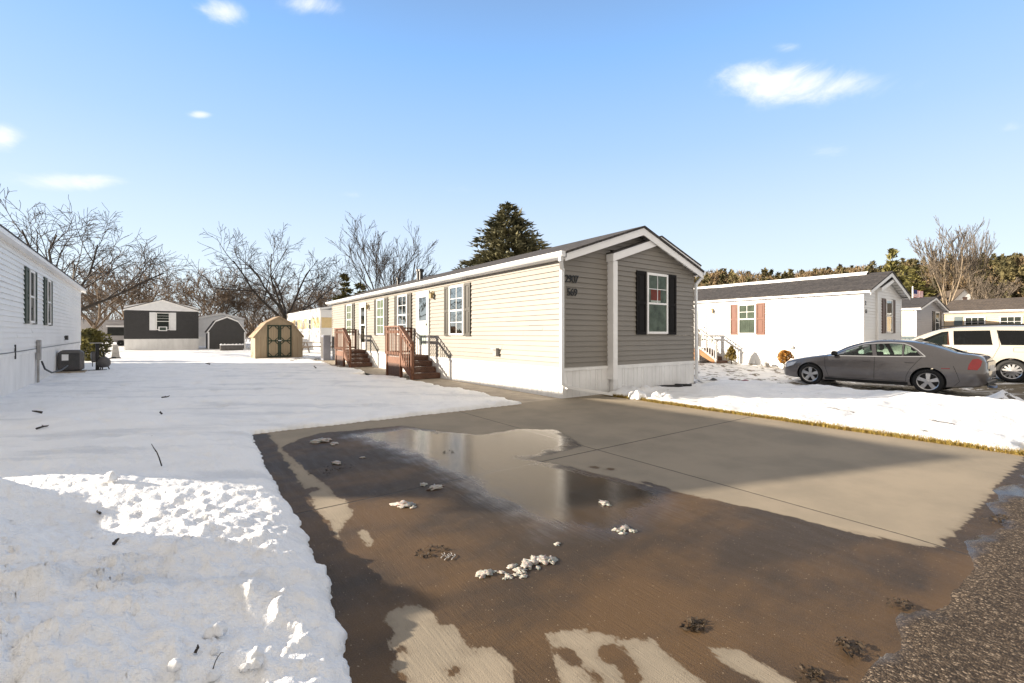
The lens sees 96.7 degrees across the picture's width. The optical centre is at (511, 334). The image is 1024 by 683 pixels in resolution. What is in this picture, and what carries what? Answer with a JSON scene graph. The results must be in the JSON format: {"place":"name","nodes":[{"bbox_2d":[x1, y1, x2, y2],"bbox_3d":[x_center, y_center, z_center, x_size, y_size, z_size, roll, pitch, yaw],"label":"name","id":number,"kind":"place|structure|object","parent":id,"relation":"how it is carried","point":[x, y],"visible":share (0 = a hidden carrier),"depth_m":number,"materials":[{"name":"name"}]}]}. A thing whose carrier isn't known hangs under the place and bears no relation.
{"place":"outdoors","nodes":[
{"label":"outdoors","id":0,"kind":"place"},
{"bbox_2d":[315,360,560,402],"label":"path","id":1,"kind":"structure","parent":0,"point":[519,396],"depth_m":11.80,"materials":[{"name":"concrete"}]},
{"bbox_2d":[321,335,330,359],"bbox_3d":[-9.747,0.725,23.820,0.368,1.350,0.500,0,0,-36],"label":"utility cabinet","id":2,"kind":"object","parent":1,"relation":"on","point":[325,347],"visible":0.72,"depth_m":23.63,"materials":[{"name":"grey metal"}]},
{"bbox_2d":[334,328,371,367],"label":"porch stairs","id":3,"kind":"structure","parent":1,"relation":"on","point":[350,356],"depth_m":19.18,"materials":[{"name":"red wood"}]},
{"bbox_2d":[384,326,439,379],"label":"porch stairs","id":4,"kind":"structure","parent":1,"relation":"on","point":[410,363],"depth_m":14.18,"materials":[{"name":"red wood"}]},
{"bbox_2d":[0,343,1023,682],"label":"snow","id":5,"kind":"structure","parent":0,"point":[202,521],"depth_m":3.44,"materials":[{"name":"snow"}]},
{"bbox_2d":[0,224,85,396],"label":"mobile home","id":6,"kind":"object","parent":5,"relation":"on","point":[40,311],"visible":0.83,"depth_m":11.52,"materials":[{"name":"white plastic"}]},
{"bbox_2d":[30,269,34,322],"bbox_3d":[-12.076,-0.940,11.438,0.070,1.320,0.612,0,0,-39],"label":"window","id":7,"kind":"structure","parent":6,"relation":"in","point":[32,273],"depth_m":11.55,"materials":[{"name":"clear glass"}]},
{"bbox_2d":[47,279,50,324],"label":"window","id":8,"kind":"structure","parent":6,"relation":"in","point":[48,281],"depth_m":13.27,"materials":[{"name":"clear glass"}]},
{"bbox_2d":[56,350,86,372],"bbox_3d":[-14.713,0.953,15.200,0.720,0.855,0.720,0,0,-39],"label":"air conditioner","id":9,"kind":"object","parent":5,"relation":"on","point":[73,360],"visible":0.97,"depth_m":14.99,"materials":[{"name":"grey metal"}]},
{"bbox_2d":[81,281,96,312],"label":"bare tree","id":10,"kind":"object","parent":5,"relation":"on","point":[86,302],"visible":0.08,"depth_m":61.34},
{"bbox_2d":[87,343,106,370],"bbox_3d":[-14.752,0.838,16.200,0.440,1.080,0.520,0,0,43],"label":"utility pedestal","id":11,"kind":"object","parent":5,"relation":"on","point":[95,356],"visible":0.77,"depth_m":16.14,"materials":[{"name":"black metal"}]},
{"bbox_2d":[80,327,114,360],"bbox_3d":[-19.926,0.576,21.408,1.628,1.850,1.545,0,0,-18],"label":"evergreen bush","id":12,"kind":"object","parent":5,"relation":"on","point":[88,336],"visible":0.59,"depth_m":21.39,"materials":[{"name":"green plant"}]},
{"bbox_2d":[81,320,123,345],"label":"camper","id":13,"kind":"object","parent":5,"relation":"on","point":[114,329],"visible":0.38,"depth_m":49.44,"materials":[{"name":"grey"}]},
{"bbox_2d":[107,327,123,335],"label":"window","id":14,"kind":"structure","parent":13,"relation":"in","point":[114,331],"depth_m":49.53,"materials":[{"name":"glass"}]},
{"bbox_2d":[97,349,115,369],"bbox_3d":[-14.566,0.926,16.357,0.374,0.793,0.523,0,0,37],"label":"kettle grill","id":15,"kind":"object","parent":5,"relation":"on","point":[103,361],"visible":0.95,"depth_m":16.22,"materials":[{"name":"black metal"}]},
{"bbox_2d":[104,471,120,480],"bbox_3d":[-3.115,1.096,3.542,0.106,0.067,0.109,0,0,4],"label":"snowball","id":16,"kind":"object","parent":5,"relation":"on","point":[112,475],"visible":1,"depth_m":3.52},
{"bbox_2d":[111,345,120,358],"bbox_3d":[-20.901,0.937,24.000,0.420,0.770,0.320,0,0,-36],"label":"garden ornament","id":17,"kind":"object","parent":5,"relation":"on","point":[115,351],"visible":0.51,"depth_m":23.91,"materials":[{"name":"stone"}]},
{"bbox_2d":[74,249,194,317],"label":"bare tree","id":18,"kind":"object","parent":5,"relation":"on","point":[168,286],"visible":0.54,"depth_m":46.45,"materials":[{"name":"plant"}]},
{"bbox_2d":[115,286,200,312],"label":"bare tree","id":19,"kind":"object","parent":5,"relation":"on","point":[182,298],"visible":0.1,"depth_m":59.07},
{"bbox_2d":[123,299,198,349],"bbox_3d":[-32.855,-0.715,43.087,5.060,4.430,13.456,0,0,-36],"label":"mobile home","id":20,"kind":"object","parent":5,"relation":"on","point":[161,324],"visible":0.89,"depth_m":37.82,"materials":[{"name":"grey"}]},
{"bbox_2d":[156,313,169,329],"bbox_3d":[-29.079,-1.070,37.924,0.900,1.440,0.070,0,0,-36],"label":"window","id":21,"kind":"structure","parent":20,"relation":"in","point":[162,319],"depth_m":37.93,"materials":[{"name":"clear glass"}]},
{"bbox_2d":[166,658,182,671],"bbox_3d":[-1.183,1.157,1.601,0.047,0.028,0.053,0,0,-21],"label":"snowball","id":22,"kind":"object","parent":5,"relation":"on","point":[175,664],"visible":1,"depth_m":1.59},
{"bbox_2d":[81,303,317,342],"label":"brush thicket","id":23,"kind":"object","parent":5,"relation":"on","point":[245,327],"visible":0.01,"depth_m":69.75,"materials":[{"name":"plant"}]},
{"bbox_2d":[135,265,266,315],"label":"bare tree","id":24,"kind":"object","parent":5,"relation":"on","point":[210,301],"visible":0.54,"depth_m":54.86,"materials":[{"name":"plant"}]},
{"bbox_2d":[206,670,221,681],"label":"snowball","id":25,"kind":"object","parent":5,"relation":"on","point":[213,675],"visible":1,"depth_m":1.61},
{"bbox_2d":[162,268,266,315],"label":"bare tree","id":26,"kind":"object","parent":5,"relation":"on","point":[214,296],"visible":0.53,"depth_m":56.38,"materials":[{"name":"plant"}]},
{"bbox_2d":[210,646,219,655],"bbox_3d":[-1.123,1.191,1.720,0.036,0.022,0.035,0,0,-43],"label":"snowball","id":27,"kind":"object","parent":5,"relation":"on","point":[214,650],"visible":1,"depth_m":1.71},
{"bbox_2d":[203,621,228,638],"bbox_3d":[-1.183,1.177,1.822,0.071,0.044,0.069,0,0,1],"label":"snowball","id":28,"kind":"object","parent":5,"relation":"on","point":[219,629],"visible":1,"depth_m":1.81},
{"bbox_2d":[198,313,244,345],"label":"mobile home","id":29,"kind":"object","parent":5,"relation":"on","point":[205,322],"visible":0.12,"depth_m":50.77,"materials":[{"name":"white paint"}]},
{"bbox_2d":[205,316,246,348],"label":"barn shed","id":30,"kind":"structure","parent":5,"relation":"on","point":[226,330],"depth_m":39.28,"materials":[{"name":"grey"}]},
{"bbox_2d":[220,344,243,350],"bbox_3d":[-22.357,1.046,36.300,1.600,0.590,0.640,0,0,-36],"label":"storage bin","id":31,"kind":"object","parent":5,"relation":"on","point":[225,347],"visible":0.94,"depth_m":36.01,"materials":[{"name":"grey plastic"}]},
{"bbox_2d":[238,662,249,671],"bbox_3d":[-0.976,1.214,1.665,0.040,0.021,0.035,0,0,25],"label":"snowball","id":32,"kind":"object","parent":5,"relation":"on","point":[243,667],"visible":1,"depth_m":1.66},
{"bbox_2d":[246,656,262,670],"bbox_3d":[-0.955,1.212,1.688,0.060,0.032,0.053,0,0,-29],"label":"snowball","id":33,"kind":"object","parent":5,"relation":"on","point":[255,662],"visible":0.94,"depth_m":1.68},
{"bbox_2d":[247,646,263,659],"bbox_3d":[-0.964,1.195,1.708,0.055,0.032,0.062,0,0,22],"label":"snowball","id":34,"kind":"object","parent":33,"relation":"on","point":[256,651],"visible":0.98,"depth_m":1.70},
{"bbox_2d":[213,281,298,333],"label":"bare tree","id":35,"kind":"object","parent":5,"relation":"on","point":[243,313],"visible":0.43,"depth_m":60.10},
{"bbox_2d":[249,316,304,358],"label":"barn shed","id":36,"kind":"structure","parent":5,"relation":"on","point":[277,337],"depth_m":24.65,"materials":[{"name":"beige wood"}]},
{"bbox_2d":[267,325,280,356],"bbox_3d":[-12.790,0.367,24.500,0.675,1.720,0.073,0,0,-36],"label":"door","id":37,"kind":"structure","parent":36,"relation":"in","point":[273,340],"depth_m":24.46,"materials":[{"name":"green paint"}]},
{"bbox_2d":[280,325,291,356],"bbox_3d":[-12.348,0.367,24.836,0.585,1.720,0.050,0,0,-36],"label":"door","id":38,"kind":"structure","parent":36,"relation":"in","point":[285,330],"depth_m":24.84,"materials":[{"name":"green paint"}]},
{"bbox_2d":[256,275,346,313],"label":"bare tree","id":39,"kind":"object","parent":5,"relation":"on","point":[302,301],"visible":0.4,"depth_m":55.93,"materials":[{"name":"plant"}]},
{"bbox_2d":[286,306,331,350],"bbox_3d":[-17.320,-0.465,42.545,4.530,3.930,14.180,0,0,-36],"label":"mobile home","id":40,"kind":"object","parent":5,"relation":"on","point":[313,325],"visible":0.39,"depth_m":37.38,"materials":[{"name":"white plastic"}]},
{"bbox_2d":[286,281,345,312],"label":"bare tree","id":41,"kind":"object","parent":5,"relation":"on","point":[330,292],"visible":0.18,"depth_m":59.12,"materials":[{"name":"plant"}]},
{"bbox_2d":[303,342,331,352],"bbox_3d":[-13.173,0.924,31.000,2.400,0.791,1.720,0,0,-6],"label":"picnic table","id":42,"kind":"object","parent":5,"relation":"on","point":[307,346],"visible":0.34,"depth_m":30.58,"materials":[{"name":"grey wood"}]},
{"bbox_2d":[325,226,717,397],"bbox_3d":[-1.635,-0.600,18.585,6.833,4.200,18.847,0,0,-36],"label":"mobile home","id":43,"kind":"object","parent":5,"relation":"on","point":[606,314],"visible":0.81,"depth_m":11.11,"materials":[{"name":"beige plastic"}]},
{"bbox_2d":[346,304,351,334],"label":"window","id":44,"kind":"structure","parent":43,"relation":"in","point":[348,307],"depth_m":21.55,"materials":[{"name":"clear glass"}]},
{"bbox_2d":[359,302,366,349],"bbox_3d":[-6.535,-0.350,19.968,0.060,2.040,0.870,0,0,-36],"label":"door","id":45,"kind":"structure","parent":43,"relation":"in","point":[362,311],"depth_m":19.98,"materials":[{"name":"white glass"}]},
{"bbox_2d":[377,298,383,334],"bbox_3d":[-5.237,-0.690,18.173,0.070,1.440,0.820,0,0,-36],"label":"window","id":46,"kind":"structure","parent":43,"relation":"in","point":[380,302],"depth_m":18.16,"materials":[{"name":"clear glass"}]},
{"bbox_2d":[397,294,406,334],"bbox_3d":[-3.938,-0.690,16.385,0.070,1.440,0.860,0,0,-36],"label":"window","id":47,"kind":"structure","parent":43,"relation":"in","point":[401,299],"depth_m":16.36,"materials":[{"name":"clear glass"}]},
{"bbox_2d":[416,290,429,354],"bbox_3d":[-2.956,-0.370,15.009,0.100,2.080,0.940,0,0,-36],"label":"door","id":48,"kind":"structure","parent":43,"relation":"in","point":[422,298],"depth_m":14.98,"materials":[{"name":"white metal"}]},
{"bbox_2d":[449,284,463,334],"bbox_3d":[-1.601,-0.690,13.169,0.070,1.440,0.850,0,0,-36],"label":"window","id":49,"kind":"structure","parent":43,"relation":"in","point":[456,293],"depth_m":13.15,"materials":[{"name":"clear glass"}]},
{"bbox_2d":[647,272,667,333],"bbox_3d":[3.578,-0.750,11.221,0.820,1.480,0.070,0,0,-36],"label":"window","id":50,"kind":"structure","parent":43,"relation":"in","point":[657,313],"depth_m":11.22,"materials":[{"name":"clear glass"}]},
{"bbox_2d":[628,390,645,399],"bbox_3d":[2.603,1.243,9.454,0.309,0.195,0.316,0,0,-22],"label":"snow chunk","id":51,"kind":"object","parent":5,"relation":"on","point":[637,395],"visible":0.91,"depth_m":9.39,"materials":[{"name":"snow"}]},
{"bbox_2d":[651,391,661,397],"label":"snow chunk","id":52,"kind":"object","parent":5,"relation":"on","point":[656,394],"visible":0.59,"depth_m":9.27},
{"bbox_2d":[663,394,673,399],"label":"snow chunk","id":53,"kind":"object","parent":5,"relation":"on","point":[668,396],"visible":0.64,"depth_m":9.08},
{"bbox_2d":[659,384,691,386],"bbox_3d":[3.997,1.300,11.384,1.278,0.070,0.307,0,0,-36],"label":"drain hose","id":54,"kind":"object","parent":5,"relation":"on","point":[678,385],"visible":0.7,"depth_m":11.38,"materials":[{"name":"black plastic"}]},
{"bbox_2d":[693,328,727,363],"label":"porch stairs","id":55,"kind":"structure","parent":5,"relation":"on","point":[709,355],"depth_m":21.20,"materials":[{"name":"white wood"}]},
{"bbox_2d":[724,345,736,363],"bbox_3d":[9.789,0.980,20.244,0.622,0.998,0.622,0,0,5],"label":"shrub","id":56,"kind":"object","parent":5,"relation":"on","point":[731,352],"visible":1,"depth_m":20.24,"materials":[{"name":"green plant"}]},
{"bbox_2d":[777,349,793,368],"bbox_3d":[11.144,1.091,18.620,0.666,0.955,0.680,0,0,4],"label":"shrub","id":57,"kind":"object","parent":5,"relation":"on","point":[783,358],"visible":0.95,"depth_m":18.48,"materials":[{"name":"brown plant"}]},
{"bbox_2d":[692,271,910,366],"bbox_3d":[9.896,-0.500,25.509,4.940,4.200,18.120,0,0,-36],"label":"mobile home","id":58,"kind":"object","parent":5,"relation":"on","point":[760,322],"visible":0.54,"depth_m":19.19,"materials":[{"name":"white plastic"}]},
{"bbox_2d":[698,307,706,347],"bbox_3d":[9.235,-0.335,22.420,0.100,1.970,0.720,0,0,-36],"label":"door","id":59,"kind":"structure","parent":58,"relation":"in","point":[702,311],"depth_m":22.30,"materials":[{"name":"white metal"}]},
{"bbox_2d":[738,304,755,333],"bbox_3d":[10.611,-0.680,20.552,0.070,1.360,0.800,0,0,-36],"label":"window","id":60,"kind":"structure","parent":58,"relation":"in","point":[746,312],"depth_m":20.54,"materials":[{"name":"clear glass"}]},
{"bbox_2d":[886,299,892,332],"bbox_3d":[15.505,-0.740,18.725,0.800,1.360,0.070,0,0,-36],"label":"window","id":61,"kind":"structure","parent":58,"relation":"in","point":[889,303],"depth_m":18.73,"materials":[{"name":"clear glass"}]},
{"bbox_2d":[784,338,996,392],"bbox_3d":[11.146,0.862,13.887,1.981,1.500,4.892,0,0,-36],"label":"parked sedan","id":62,"kind":"object","parent":5,"relation":"on","point":[901,362],"visible":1,"depth_m":12.84,"materials":[{"name":"grey paint"}]},
{"bbox_2d":[912,286,922,297],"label":"flagpole","id":63,"kind":"object","parent":5,"relation":"on","point":[916,293],"visible":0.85,"depth_m":45.99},
{"bbox_2d":[902,297,949,339],"bbox_3d":[22.811,-0.375,33.508,6.640,3.950,12.620,0,0,-36],"label":"mobile home","id":64,"kind":"object","parent":5,"relation":"on","point":[922,315],"visible":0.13,"depth_m":27.70,"materials":[{"name":"grey"}]},
{"bbox_2d":[935,312,939,330],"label":"window","id":65,"kind":"structure","parent":64,"relation":"in","point":[937,314],"depth_m":29.52,"materials":[{"name":"white glass"}]},
{"bbox_2d":[906,215,984,305],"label":"bare tree","id":66,"kind":"object","parent":5,"relation":"on","point":[934,259],"visible":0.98,"depth_m":54.49,"materials":[{"name":"brown plant"}]},
{"bbox_2d":[912,324,1023,381],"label":"parked minivan","id":67,"kind":"object","parent":5,"relation":"on","point":[1001,345],"visible":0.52,"depth_m":14.17,"materials":[{"name":"painted metal"},{"name":"tinted glass"},{"name":"rubber"}]},
{"bbox_2d":[957,220,999,298],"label":"bare tree","id":68,"kind":"object","parent":5,"relation":"on","point":[979,255],"visible":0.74,"depth_m":56.57,"materials":[{"name":"brown plant"}]},
{"bbox_2d":[944,297,1023,328],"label":"mobile home","id":69,"kind":"object","parent":5,"relation":"on","point":[990,311],"visible":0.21,"depth_m":30.89,"materials":[{"name":"beige"}]},
{"bbox_2d":[964,317,985,324],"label":"window","id":70,"kind":"structure","parent":69,"relation":"in","point":[967,320],"depth_m":30.76,"materials":[{"name":"white glass"}]},
{"bbox_2d":[1000,316,1021,323],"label":"window","id":71,"kind":"structure","parent":69,"relation":"in","point":[1003,319],"depth_m":29.40,"materials":[{"name":"white glass"}]},
{"bbox_2d":[953,272,1023,299],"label":"bare tree","id":72,"kind":"object","parent":5,"relation":"on","point":[985,289],"visible":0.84,"depth_m":52.08,"materials":[{"name":"brown plant"}]},
{"bbox_2d":[0,0,1023,329],"label":"sky","id":73,"kind":"structure","parent":0,"point":[752,136],"materials":[{"name":"blue"}]},
{"bbox_2d":[252,394,1023,682],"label":"driveway","id":74,"kind":"structure","parent":0,"point":[772,551],"depth_m":3.04,"materials":[{"name":"concrete"}]},
{"bbox_2d":[309,437,331,442],"bbox_3d":[-2.404,1.325,5.729,0.283,0.042,0.205,0,0,-36],"label":"ice chunk","id":75,"kind":"object","parent":74,"relation":"on","point":[319,440],"visible":1,"depth_m":5.68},
{"bbox_2d":[390,500,415,507],"bbox_3d":[-0.866,1.333,3.587,0.192,0.030,0.112,0,0,26],"label":"ice chunk","id":76,"kind":"object","parent":74,"relation":"on","point":[402,504],"visible":1,"depth_m":3.58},
{"bbox_2d":[415,544,447,557],"bbox_3d":[-0.502,1.341,2.821,0.223,0.024,0.152,0,0,-36],"label":"leaf clump","id":77,"kind":"object","parent":74,"relation":"on","point":[417,553],"visible":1,"depth_m":2.82,"materials":[{"name":"brown plant"}]},
{"bbox_2d":[427,484,443,489],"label":"ice chunk","id":78,"kind":"object","parent":74,"relation":"on","point":[432,487],"visible":1,"depth_m":3.97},
{"bbox_2d":[475,569,492,578],"bbox_3d":[-0.155,1.339,2.564,0.120,0.018,0.087,0,0,-36],"label":"ice chunk","id":79,"kind":"object","parent":74,"relation":"on","point":[482,573],"visible":1,"depth_m":2.55,"materials":[{"name":"snow"}]},
{"bbox_2d":[505,573,513,578],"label":"ice chunk","id":80,"kind":"object","parent":74,"relation":"on","point":[508,576],"visible":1,"depth_m":2.52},
{"bbox_2d":[506,563,517,568],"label":"ice chunk","id":81,"kind":"object","parent":74,"relation":"on","point":[510,566],"visible":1,"depth_m":2.63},
{"bbox_2d":[512,567,526,573],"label":"ice chunk","id":82,"kind":"object","parent":74,"relation":"on","point":[518,570],"visible":1,"depth_m":2.59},
{"bbox_2d":[520,558,532,569],"bbox_3d":[0.086,1.339,2.664,0.071,0.019,0.123,0,0,9],"label":"ice chunk","id":83,"kind":"object","parent":74,"relation":"on","point":[526,563],"visible":1,"depth_m":2.65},
{"bbox_2d":[527,555,539,564],"bbox_3d":[0.122,1.338,2.702,0.115,0.021,0.091,0,0,-38],"label":"ice chunk","id":84,"kind":"object","parent":74,"relation":"on","point":[534,561],"visible":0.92,"depth_m":2.69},
{"bbox_2d":[535,555,551,564],"bbox_3d":[0.180,1.336,2.714,0.100,0.024,0.162,0,0,-45],"label":"ice chunk","id":85,"kind":"object","parent":74,"relation":"on","point":[542,559],"visible":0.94,"depth_m":2.70,"materials":[{"name":"ice"}]},
{"bbox_2d":[546,555,557,564],"bbox_3d":[0.237,1.340,2.714,0.078,0.016,0.108,0,0,-9],"label":"ice chunk","id":86,"kind":"object","parent":74,"relation":"on","point":[553,559],"visible":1,"depth_m":2.71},
{"bbox_2d":[599,500,611,505],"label":"ice chunk","id":87,"kind":"object","parent":74,"relation":"on","point":[603,503],"visible":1,"depth_m":3.61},
{"bbox_2d":[620,524,629,531],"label":"ice chunk","id":88,"kind":"object","parent":74,"relation":"on","point":[624,527],"visible":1,"depth_m":3.15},
{"bbox_2d":[679,616,705,632],"bbox_3d":[0.842,1.342,2.103,0.148,0.026,0.093,0,0,-36],"label":"leaf clump","id":89,"kind":"object","parent":74,"relation":"on","point":[695,626],"visible":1,"depth_m":2.10,"materials":[{"name":"brown plant"}]},
{"bbox_2d":[795,663,825,682],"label":"leaf clump","id":90,"kind":"object","parent":74,"relation":"on","point":[813,671],"visible":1,"depth_m":1.80,"materials":[{"name":"brown plant"}]},
{"bbox_2d":[833,636,864,658],"bbox_3d":[1.447,1.342,1.955,0.152,0.022,0.114,0,0,-36],"label":"leaf clump","id":91,"kind":"object","parent":74,"relation":"on","point":[859,644],"visible":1,"depth_m":1.97,"materials":[{"name":"brown plant"}]},
{"bbox_2d":[886,597,915,610],"bbox_3d":[1.930,1.341,2.263,0.144,0.017,0.108,0,0,-16],"label":"leaf clump","id":92,"kind":"object","parent":74,"relation":"on","point":[898,601],"visible":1,"depth_m":2.27,"materials":[{"name":"brown plant"}]},
{"bbox_2d":[601,394,1023,455],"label":"dry grass","id":93,"kind":"structure","parent":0,"point":[895,434],"depth_m":6.38,"materials":[{"name":"plant"}]},
{"bbox_2d":[860,469,1023,682],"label":"road","id":94,"kind":"structure","parent":0,"point":[972,631],"depth_m":2.09,"materials":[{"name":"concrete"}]},
{"bbox_2d":[981,514,1011,523],"bbox_3d":[3.542,1.342,3.313,0.266,0.024,0.172,0,0,-36],"label":"leaf clump","id":95,"kind":"object","parent":94,"relation":"on","point":[999,519],"visible":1,"depth_m":3.31,"materials":[{"name":"brown plant"}]},
{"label":"hill","id":96,"kind":"structure","parent":0,"visible":0},
{"bbox_2d":[694,252,1023,298],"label":"pine trees","id":97,"kind":"object","parent":96,"relation":"on","point":[1008,269],"visible":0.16,"depth_m":103.39,"materials":[{"name":"plant"}]},
{"bbox_2d":[694,256,1023,297],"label":"bare wood","id":98,"kind":"object","parent":96,"relation":"on","point":[713,276],"visible":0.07,"depth_m":105.45,"materials":[{"name":"plant"}]},
{"bbox_2d":[881,248,909,287],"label":"spruce tree","id":99,"kind":"object","parent":96,"relation":"on","point":[892,252],"visible":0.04,"depth_m":61.77,"materials":[{"name":"green plant"}]},
{"bbox_2d":[899,265,911,287],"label":"spruce tree","id":100,"kind":"object","parent":96,"relation":"on","point":[905,269],"visible":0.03,"depth_m":65.93,"materials":[{"name":"green plant"}]},
{"bbox_2d":[902,266,935,297],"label":"spruce tree","id":101,"kind":"object","parent":96,"relation":"on","point":[927,292],"visible":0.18,"depth_m":57.60,"materials":[{"name":"green plant"}]},
{"bbox_2d":[935,289,973,302],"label":"hillside house","id":102,"kind":"structure","parent":96,"relation":"on","point":[961,294],"depth_m":84.23,"materials":[{"name":"white plastic"}]},
{"label":"ground","id":103,"kind":"structure","parent":0,"visible":0},
{"bbox_2d":[77,280,176,342],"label":"bare tree","id":104,"kind":"object","parent":103,"relation":"on","point":[95,310],"visible":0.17,"depth_m":64.18,"materials":[{"name":"plant"}]},
{"bbox_2d":[235,294,298,324],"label":"bare tree","id":105,"kind":"object","parent":103,"relation":"on","point":[271,305],"visible":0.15,"depth_m":68.01,"materials":[{"name":"plant"}]},
{"label":"soil","id":106,"kind":"structure","parent":0,"visible":0},
{"bbox_2d":[32,241,157,333],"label":"bare tree","id":107,"kind":"object","parent":106,"relation":"on","point":[133,295],"visible":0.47,"depth_m":41.10,"materials":[{"name":"plant"}]},
{"bbox_2d":[0,184,194,329],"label":"bare tree","id":108,"kind":"object","parent":106,"relation":"on","point":[53,241],"visible":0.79,"depth_m":35.07,"materials":[{"name":"brown plant"}]},
{"bbox_2d":[181,222,395,319],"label":"bare tree","id":109,"kind":"object","parent":106,"relation":"on","point":[282,308],"visible":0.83,"depth_m":46.60,"materials":[{"name":"brown plant"}]},
{"bbox_2d":[332,272,353,299],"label":"spruce tree","id":110,"kind":"object","parent":106,"relation":"on","point":[344,285],"visible":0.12,"depth_m":46.78,"materials":[{"name":"green plant"}]},
{"bbox_2d":[345,282,366,296],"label":"spruce tree","id":111,"kind":"object","parent":106,"relation":"on","point":[359,287],"visible":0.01,"depth_m":45.81,"materials":[{"name":"green plant"}]},
{"bbox_2d":[324,212,440,290],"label":"bare tree","id":112,"kind":"object","parent":106,"relation":"on","point":[401,275],"visible":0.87,"depth_m":41.03,"materials":[{"name":"brown plant"}]},
{"bbox_2d":[452,201,551,270],"bbox_3d":[-0.310,-3.544,29.793,12.759,10.388,12.454,0,0,37],"label":"spruce tree","id":113,"kind":"object","parent":106,"relation":"on","point":[503,237],"visible":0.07,"depth_m":29.04,"materials":[{"name":"green plant"}]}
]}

